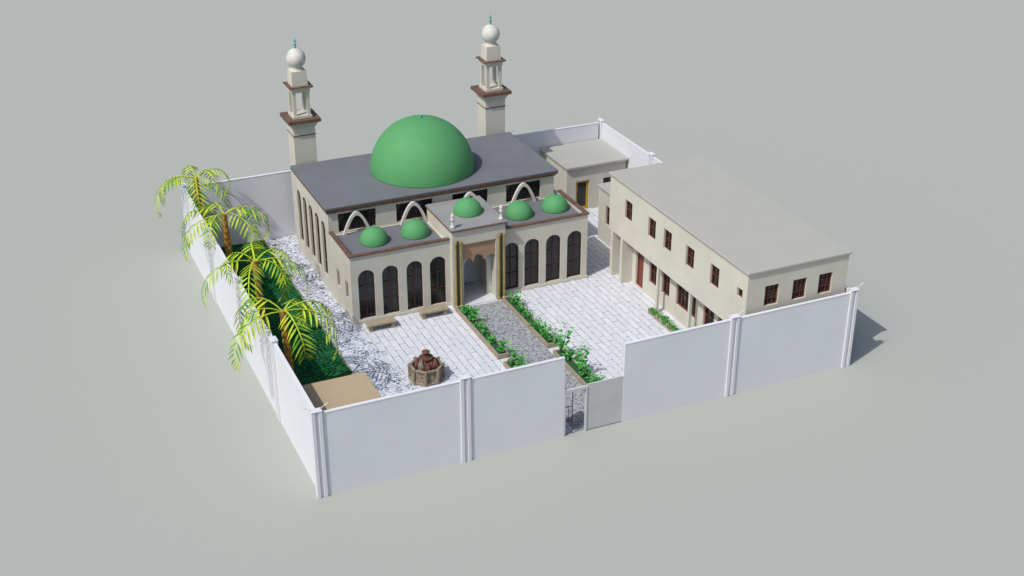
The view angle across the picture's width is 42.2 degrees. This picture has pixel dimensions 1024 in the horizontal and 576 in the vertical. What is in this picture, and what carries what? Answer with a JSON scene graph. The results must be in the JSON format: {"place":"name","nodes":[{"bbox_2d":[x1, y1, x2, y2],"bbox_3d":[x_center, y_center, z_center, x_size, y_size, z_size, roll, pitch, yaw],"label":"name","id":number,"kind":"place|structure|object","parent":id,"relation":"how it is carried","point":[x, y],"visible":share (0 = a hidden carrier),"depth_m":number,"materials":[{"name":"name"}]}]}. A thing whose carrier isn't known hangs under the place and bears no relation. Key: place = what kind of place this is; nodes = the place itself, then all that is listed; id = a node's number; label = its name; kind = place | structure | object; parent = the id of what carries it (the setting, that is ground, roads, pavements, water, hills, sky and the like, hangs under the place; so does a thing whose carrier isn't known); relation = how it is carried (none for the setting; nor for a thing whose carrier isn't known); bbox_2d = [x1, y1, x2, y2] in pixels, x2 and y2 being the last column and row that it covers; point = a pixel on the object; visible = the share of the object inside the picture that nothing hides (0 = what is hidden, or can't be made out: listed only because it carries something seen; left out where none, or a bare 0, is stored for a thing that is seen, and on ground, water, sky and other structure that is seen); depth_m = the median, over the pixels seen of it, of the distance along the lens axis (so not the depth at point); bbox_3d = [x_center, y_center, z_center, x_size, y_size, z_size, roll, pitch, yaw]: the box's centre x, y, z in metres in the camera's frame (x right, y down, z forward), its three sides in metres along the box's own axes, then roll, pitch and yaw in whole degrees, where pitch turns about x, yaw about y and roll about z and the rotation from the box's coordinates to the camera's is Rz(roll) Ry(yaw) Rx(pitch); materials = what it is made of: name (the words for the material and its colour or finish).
{"place":"outdoors","nodes":[
{"label":"outdoors","id":0,"kind":"place"},
{"bbox_2d":[220,240,352,384],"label":"planting ground","id":1,"kind":"structure","parent":0,"point":[318,350],"depth_m":74.53,"materials":[{"name":"green plant"}]},
{"bbox_2d":[154,165,231,219],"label":"palm tree","id":2,"kind":"object","parent":1,"relation":"on","point":[197,192],"visible":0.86,"depth_m":80.64,"materials":[{"name":"green plant"}]},
{"bbox_2d":[180,201,269,271],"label":"palm tree","id":3,"kind":"object","parent":1,"relation":"on","point":[226,235],"visible":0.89,"depth_m":75.70,"materials":[{"name":"green plant"}]},
{"bbox_2d":[201,242,308,325],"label":"palm tree","id":4,"kind":"object","parent":1,"relation":"on","point":[256,279],"visible":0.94,"depth_m":69.96,"materials":[{"name":"green plant"}]},
{"bbox_2d":[227,297,340,374],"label":"palm tree","id":5,"kind":"object","parent":1,"relation":"on","point":[286,331],"visible":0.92,"depth_m":65.56,"materials":[{"name":"green plant"}]},
{"bbox_2d":[290,113,589,324],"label":"mosque","id":6,"kind":"structure","parent":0,"point":[410,214],"depth_m":78.33,"materials":[{"name":"beige paint"}]},
{"bbox_2d":[299,193,303,240],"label":"window","id":7,"kind":"structure","parent":6,"relation":"in","point":[299,193],"depth_m":82.90,"materials":[{"name":"black glass"}]},
{"bbox_2d":[304,199,309,248],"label":"window","id":8,"kind":"structure","parent":6,"relation":"in","point":[304,199],"depth_m":81.91,"materials":[{"name":"black glass"}]},
{"bbox_2d":[310,207,315,256],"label":"window","id":9,"kind":"structure","parent":6,"relation":"in","point":[310,207],"depth_m":80.85,"materials":[{"name":"black glass"}]},
{"bbox_2d":[317,216,321,264],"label":"window","id":10,"kind":"structure","parent":6,"relation":"in","point":[317,216],"depth_m":79.78,"materials":[{"name":"black glass"}]},
{"bbox_2d":[323,223,327,272],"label":"window","id":11,"kind":"structure","parent":6,"relation":"in","point":[323,223],"depth_m":78.72,"materials":[{"name":"black glass"}]},
{"bbox_2d":[338,208,375,231],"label":"window","id":12,"kind":"structure","parent":6,"relation":"in","point":[369,214],"depth_m":77.33,"materials":[{"name":"black glass"}]},
{"bbox_2d":[358,270,375,318],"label":"window","id":13,"kind":"structure","parent":6,"relation":"in","point":[366,287],"depth_m":75.12,"materials":[{"name":"black glass"}]},
{"bbox_2d":[382,266,398,313],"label":"window","id":14,"kind":"structure","parent":6,"relation":"in","point":[389,274],"depth_m":75.63,"materials":[{"name":"black glass"}]},
{"bbox_2d":[396,198,431,220],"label":"window","id":15,"kind":"structure","parent":6,"relation":"in","point":[414,211],"depth_m":78.57,"materials":[{"name":"black glass"}]},
{"bbox_2d":[406,261,422,308],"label":"window","id":16,"kind":"structure","parent":6,"relation":"in","point":[414,269],"depth_m":76.17,"materials":[{"name":"black glass"}]},
{"bbox_2d":[430,257,445,304],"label":"window","id":17,"kind":"structure","parent":6,"relation":"in","point":[437,278],"depth_m":76.67,"materials":[{"name":"black glass"}]},
{"bbox_2d":[452,189,486,201],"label":"window","id":18,"kind":"structure","parent":6,"relation":"in","point":[482,193],"depth_m":79.86,"materials":[{"name":"black glass"}]},
{"bbox_2d":[464,256,475,283],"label":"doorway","id":19,"kind":"structure","parent":6,"relation":"in","point":[469,266],"depth_m":79.57,"materials":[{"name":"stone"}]},
{"bbox_2d":[505,243,517,289],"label":"window","id":20,"kind":"structure","parent":6,"relation":"in","point":[511,250],"depth_m":78.36,"materials":[{"name":"black glass"}]},
{"bbox_2d":[506,180,539,201],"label":"window","id":21,"kind":"structure","parent":6,"relation":"in","point":[523,193],"depth_m":81.20,"materials":[{"name":"black glass"}]},
{"bbox_2d":[524,239,538,285],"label":"window","id":22,"kind":"structure","parent":6,"relation":"in","point":[531,265],"depth_m":78.88,"materials":[{"name":"black glass"}]},
{"bbox_2d":[546,235,559,280],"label":"window","id":23,"kind":"structure","parent":6,"relation":"in","point":[553,242],"depth_m":79.38,"materials":[{"name":"black glass"}]},
{"bbox_2d":[567,231,580,276],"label":"window","id":24,"kind":"structure","parent":6,"relation":"in","point":[574,238],"depth_m":79.86,"materials":[{"name":"black glass"}]},
{"bbox_2d":[266,207,685,433],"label":"paving","id":25,"kind":"structure","parent":0,"point":[603,312],"depth_m":75.10,"materials":[{"name":"white stone"}]},
{"bbox_2d":[280,36,320,243],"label":"minaret","id":26,"kind":"object","parent":25,"relation":"on","point":[303,122],"visible":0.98,"depth_m":81.16,"materials":[{"name":"beige paint"}]},
{"bbox_2d":[264,241,353,373],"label":"bed kerb","id":27,"kind":"structure","parent":25,"relation":"on","point":[313,313],"depth_m":75.71,"materials":[{"name":"beige stone"}]},
{"bbox_2d":[302,372,380,410],"bbox_3d":[-7.893,6.751,62.947,3.650,3.000,4.780,-11,29,-21],"label":"guard hut","id":28,"kind":"object","parent":25,"relation":"on","point":[345,390],"visible":0.29,"depth_m":63.22,"materials":[{"name":"beige paint"}]},
{"bbox_2d":[365,316,396,331],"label":"bench","id":29,"kind":"object","parent":25,"relation":"on","point":[389,320],"visible":1,"depth_m":74.79,"materials":[{"name":"beige stone"}]},
{"bbox_2d":[408,349,444,386],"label":"fountain","id":30,"kind":"object","parent":25,"relation":"on","point":[426,369],"visible":0.99,"depth_m":69.38,"materials":[{"name":"brown stone"}]},
{"bbox_2d":[417,303,448,319],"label":"bench","id":31,"kind":"object","parent":25,"relation":"on","point":[442,308],"visible":1,"depth_m":76.17,"materials":[{"name":"beige stone"}]},
{"bbox_2d":[455,305,508,359],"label":"planter bed","id":32,"kind":"object","parent":25,"relation":"on","point":[497,354],"visible":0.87,"depth_m":73.83,"materials":[{"name":"stone"}]},
{"bbox_2d":[460,303,471,313],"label":"shrub","id":33,"kind":"object","parent":32,"relation":"on","point":[465,310],"visible":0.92,"depth_m":76.14,"materials":[{"name":"green plant"}]},
{"bbox_2d":[467,305,478,320],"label":"shrub","id":34,"kind":"object","parent":32,"relation":"on","point":[473,310],"visible":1,"depth_m":75.07,"materials":[{"name":"green plant"}]},
{"bbox_2d":[478,317,488,334],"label":"shrub","id":35,"kind":"object","parent":32,"relation":"on","point":[485,327],"visible":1,"depth_m":73.64,"materials":[{"name":"green plant"}]},
{"bbox_2d":[485,332,495,343],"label":"shrub","id":36,"kind":"object","parent":32,"relation":"on","point":[491,338],"visible":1,"depth_m":72.95,"materials":[{"name":"green plant"}]},
{"bbox_2d":[496,338,507,351],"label":"shrub","id":37,"kind":"object","parent":32,"relation":"on","point":[501,346],"visible":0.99,"depth_m":71.94,"materials":[{"name":"green plant"}]},
{"bbox_2d":[471,11,511,136],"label":"minaret","id":38,"kind":"object","parent":25,"relation":"on","point":[491,97],"visible":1,"depth_m":85.73,"materials":[{"name":"beige paint"}]},
{"bbox_2d":[503,359,519,368],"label":"planter bed","id":39,"kind":"object","parent":25,"relation":"on","point":[507,365],"visible":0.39,"depth_m":70.97,"materials":[{"name":"stone"}]},
{"bbox_2d":[505,340,518,365],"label":"shrub","id":40,"kind":"object","parent":39,"relation":"on","point":[513,354],"visible":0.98,"depth_m":70.56,"materials":[{"name":"green plant"}]},
{"bbox_2d":[514,353,526,366],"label":"shrub","id":41,"kind":"object","parent":39,"relation":"on","point":[517,361],"visible":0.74,"depth_m":70.25,"materials":[{"name":"green plant"}]},
{"bbox_2d":[502,296,557,348],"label":"planter bed","id":42,"kind":"object","parent":25,"relation":"on","point":[511,306],"visible":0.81,"depth_m":75.38,"materials":[{"name":"stone"}]},
{"bbox_2d":[507,291,523,304],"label":"shrub","id":43,"kind":"object","parent":42,"relation":"on","point":[515,298],"visible":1,"depth_m":76.98,"materials":[{"name":"green plant"}]},
{"bbox_2d":[516,300,525,310],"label":"shrub","id":44,"kind":"object","parent":42,"relation":"on","point":[522,307],"visible":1,"depth_m":76.36,"materials":[{"name":"green plant"}]},
{"bbox_2d":[521,307,535,317],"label":"shrub","id":45,"kind":"object","parent":42,"relation":"on","point":[525,314],"visible":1,"depth_m":75.75,"materials":[{"name":"green plant"}]},
{"bbox_2d":[535,315,542,330],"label":"shrub","id":46,"kind":"object","parent":42,"relation":"on","point":[538,325],"visible":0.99,"depth_m":74.15,"materials":[{"name":"green plant"}]},
{"bbox_2d":[537,321,546,335],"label":"shrub","id":47,"kind":"object","parent":42,"relation":"on","point":[541,327],"visible":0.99,"depth_m":73.57,"materials":[{"name":"green plant"}]},
{"bbox_2d":[541,324,556,341],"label":"shrub","id":48,"kind":"object","parent":42,"relation":"on","point":[548,336],"visible":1,"depth_m":73.13,"materials":[{"name":"green plant"}]},
{"bbox_2d":[553,348,592,385],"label":"planter bed","id":49,"kind":"object","parent":25,"relation":"on","point":[571,366],"visible":0.51,"depth_m":70.61,"materials":[{"name":"stone"}]},
{"bbox_2d":[552,321,573,352],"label":"shrub","id":50,"kind":"object","parent":49,"relation":"on","point":[560,340],"visible":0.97,"depth_m":71.61,"materials":[{"name":"green plant"}]},
{"bbox_2d":[561,345,574,359],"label":"shrub","id":51,"kind":"object","parent":49,"relation":"on","point":[567,355],"visible":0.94,"depth_m":71.23,"materials":[{"name":"green plant"}]},
{"bbox_2d":[571,340,589,370],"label":"shrub","id":52,"kind":"object","parent":49,"relation":"on","point":[578,356],"visible":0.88,"depth_m":69.90,"materials":[{"name":"green plant"}]},
{"bbox_2d":[575,356,591,376],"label":"shrub","id":53,"kind":"object","parent":49,"relation":"on","point":[583,368],"visible":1,"depth_m":69.51,"materials":[{"name":"green plant"}]},
{"bbox_2d":[585,371,598,382],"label":"shrub","id":54,"kind":"object","parent":49,"relation":"on","point":[593,380],"visible":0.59,"depth_m":68.82,"materials":[{"name":"green plant"}]},
{"bbox_2d":[589,373,605,382],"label":"shrub","id":55,"kind":"object","parent":49,"relation":"on","point":[599,377],"visible":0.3,"depth_m":68.24,"materials":[{"name":"green plant"}]},
{"bbox_2d":[540,139,628,208],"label":"building","id":56,"kind":"structure","parent":25,"relation":"on","point":[584,168],"depth_m":89.60,"materials":[{"name":"beige paint"}]},
{"bbox_2d":[576,180,588,207],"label":"door","id":57,"kind":"structure","parent":56,"relation":"in","point":[581,186],"depth_m":89.58,"materials":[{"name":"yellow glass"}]},
{"bbox_2d":[603,177,610,182],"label":"window","id":58,"kind":"structure","parent":56,"relation":"in","point":[608,179],"depth_m":89.97,"materials":[{"name":"black glass"}]},
{"bbox_2d":[597,182,610,246],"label":"annex","id":59,"kind":"object","parent":25,"relation":"on","point":[604,233],"visible":0.23,"depth_m":84.42,"materials":[{"name":"beige paint"}]},
{"bbox_2d":[607,206,609,224],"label":"window","id":60,"kind":"structure","parent":59,"relation":"in","point":[608,209],"depth_m":84.21,"materials":[{"name":"brown glass"}]},
{"bbox_2d":[648,307,678,331],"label":"planter bed","id":61,"kind":"object","parent":25,"relation":"on","point":[660,321],"visible":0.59,"depth_m":75.58,"materials":[{"name":"beige stone"}]},
{"bbox_2d":[0,0,1023,575],"bbox_3d":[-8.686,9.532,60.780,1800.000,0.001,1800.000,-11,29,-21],"label":"ground","id":62,"kind":"structure","parent":0,"point":[142,432],"depth_m":79.04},
{"bbox_2d":[180,183,190,253],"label":"wall pillar","id":63,"kind":"structure","parent":62,"relation":"on","point":[183,186],"depth_m":82.36,"materials":[{"name":"white paint"}]},
{"bbox_2d":[183,188,212,294],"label":"perimeter wall","id":64,"kind":"structure","parent":62,"relation":"on","point":[199,252],"depth_m":80.18,"materials":[{"name":"white paint"}]},
{"bbox_2d":[205,222,215,301],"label":"wall pillar","id":65,"kind":"structure","parent":62,"relation":"on","point":[211,271],"depth_m":76.94,"materials":[{"name":"white paint"}]},
{"bbox_2d":[208,232,241,348],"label":"perimeter wall","id":66,"kind":"structure","parent":62,"relation":"on","point":[226,297],"depth_m":74.38,"materials":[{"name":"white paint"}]},
{"bbox_2d":[234,274,245,356],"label":"wall pillar","id":67,"kind":"structure","parent":62,"relation":"on","point":[237,278],"depth_m":70.70,"materials":[{"name":"white paint"}]},
{"bbox_2d":[187,170,295,246],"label":"perimeter wall","id":68,"kind":"structure","parent":62,"relation":"on","point":[270,195],"depth_m":84.39,"materials":[{"name":"white paint"}]},
{"bbox_2d":[238,283,275,411],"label":"perimeter wall","id":69,"kind":"structure","parent":62,"relation":"on","point":[259,361],"depth_m":68.06,"materials":[{"name":"white paint"}]},
{"bbox_2d":[269,330,280,421],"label":"wall pillar","id":70,"kind":"structure","parent":62,"relation":"on","point":[273,339],"depth_m":65.22,"materials":[{"name":"white paint"}]},
{"bbox_2d":[273,344,314,484],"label":"perimeter wall","id":71,"kind":"structure","parent":62,"relation":"on","point":[294,400],"depth_m":62.64,"materials":[{"name":"white paint"}]},
{"bbox_2d":[303,403,327,498],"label":"wall pillar","id":72,"kind":"structure","parent":62,"relation":"on","point":[318,449],"depth_m":59.55,"materials":[{"name":"white paint"}]},
{"bbox_2d":[322,380,461,495],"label":"perimeter wall","id":73,"kind":"structure","parent":62,"relation":"on","point":[385,438],"depth_m":60.94,"materials":[{"name":"white paint"}]},
{"bbox_2d":[453,370,474,462],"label":"wall pillar","id":74,"kind":"structure","parent":62,"relation":"on","point":[465,410],"depth_m":62.10,"materials":[{"name":"white paint"}]},
{"bbox_2d":[470,356,564,458],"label":"perimeter wall","id":75,"kind":"structure","parent":62,"relation":"on","point":[517,407],"depth_m":63.23,"materials":[{"name":"white paint"}]},
{"bbox_2d":[514,122,597,156],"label":"perimeter wall","id":76,"kind":"structure","parent":62,"relation":"on","point":[536,141],"depth_m":91.54,"materials":[{"name":"white paint"}]},
{"bbox_2d":[564,375,622,435],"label":"entrance gate","id":77,"kind":"structure","parent":62,"relation":"on","point":[603,402],"depth_m":65.28,"materials":[{"name":"white metal"}]},
{"bbox_2d":[598,117,604,138],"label":"wall pillar","id":78,"kind":"structure","parent":62,"relation":"on","point":[600,121],"depth_m":92.62,"materials":[{"name":"white paint"}]},
{"bbox_2d":[602,123,647,168],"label":"perimeter wall","id":79,"kind":"structure","parent":62,"relation":"on","point":[636,155],"depth_m":89.75,"materials":[{"name":"white paint"}]},
{"bbox_2d":[647,148,655,164],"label":"wall pillar","id":80,"kind":"structure","parent":62,"relation":"on","point":[650,156],"depth_m":86.67,"materials":[{"name":"white paint"}]},
{"bbox_2d":[652,157,662,163],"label":"perimeter wall","id":81,"kind":"structure","parent":62,"relation":"on","point":[655,160],"depth_m":86.25,"materials":[{"name":"white paint"}]},
{"bbox_2d":[621,319,730,421],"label":"perimeter wall","id":82,"kind":"structure","parent":62,"relation":"on","point":[674,370],"depth_m":66.37,"materials":[{"name":"white paint"}]},
{"bbox_2d":[725,309,744,396],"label":"wall pillar","id":83,"kind":"structure","parent":62,"relation":"on","point":[732,352],"depth_m":67.43,"materials":[{"name":"white paint"}]},
{"bbox_2d":[734,292,850,393],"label":"perimeter wall","id":84,"kind":"structure","parent":62,"relation":"on","point":[788,342],"depth_m":68.89,"materials":[{"name":"white paint"}]},
{"bbox_2d":[841,283,862,367],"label":"wall pillar","id":85,"kind":"structure","parent":62,"relation":"on","point":[851,319],"depth_m":70.09,"materials":[{"name":"white paint"}]},
{"bbox_2d":[473,301,584,430],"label":"path","id":86,"kind":"structure","parent":0,"point":[502,320],"depth_m":73.42,"materials":[{"name":"grey gravel"}]},
{"bbox_2d":[609,156,851,327],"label":"two storey building","id":87,"kind":"structure","parent":0,"point":[698,241],"depth_m":72.59,"materials":[{"name":"beige paint"}]},
{"bbox_2d":[626,200,632,220],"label":"window","id":88,"kind":"structure","parent":87,"relation":"in","point":[629,205],"depth_m":77.48,"materials":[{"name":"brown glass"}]},
{"bbox_2d":[637,252,643,287],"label":"door","id":89,"kind":"structure","parent":87,"relation":"in","point":[640,257],"depth_m":79.30,"materials":[{"name":"brown wood"}]},
{"bbox_2d":[649,218,655,238],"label":"window","id":90,"kind":"structure","parent":87,"relation":"in","point":[652,223],"depth_m":75.23,"materials":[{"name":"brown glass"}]},
{"bbox_2d":[650,262,656,285],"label":"window","id":91,"kind":"structure","parent":87,"relation":"in","point":[653,268],"depth_m":77.77,"materials":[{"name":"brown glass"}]},
{"bbox_2d":[663,273,669,295],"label":"window","id":92,"kind":"structure","parent":87,"relation":"in","point":[666,281],"depth_m":76.58,"materials":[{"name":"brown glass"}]},
{"bbox_2d":[665,230,671,250],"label":"window","id":93,"kind":"structure","parent":87,"relation":"in","point":[668,237],"depth_m":73.81,"materials":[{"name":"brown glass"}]},
{"bbox_2d":[677,284,695,317],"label":"window","id":94,"kind":"structure","parent":87,"relation":"in","point":[683,295],"depth_m":74.90,"materials":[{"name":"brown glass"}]},
{"bbox_2d":[687,246,694,267],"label":"window","id":95,"kind":"structure","parent":87,"relation":"in","point":[690,257],"depth_m":71.85,"materials":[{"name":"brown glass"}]},
{"bbox_2d":[704,306,713,323],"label":"window","id":96,"kind":"structure","parent":87,"relation":"in","point":[709,315],"depth_m":72.79,"materials":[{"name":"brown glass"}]},
{"bbox_2d":[711,265,719,287],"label":"window","id":97,"kind":"structure","parent":87,"relation":"in","point":[715,271],"depth_m":69.81,"materials":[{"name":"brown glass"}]},
{"bbox_2d":[764,284,777,304],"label":"window","id":98,"kind":"structure","parent":87,"relation":"in","point":[770,297],"depth_m":67.83,"materials":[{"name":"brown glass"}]},
{"bbox_2d":[792,278,805,298],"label":"window","id":99,"kind":"structure","parent":87,"relation":"in","point":[798,290],"depth_m":68.45,"materials":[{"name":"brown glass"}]},
{"bbox_2d":[817,272,831,292],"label":"window","id":100,"kind":"structure","parent":87,"relation":"in","point":[824,279],"depth_m":69.03,"materials":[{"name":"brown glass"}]}
]}

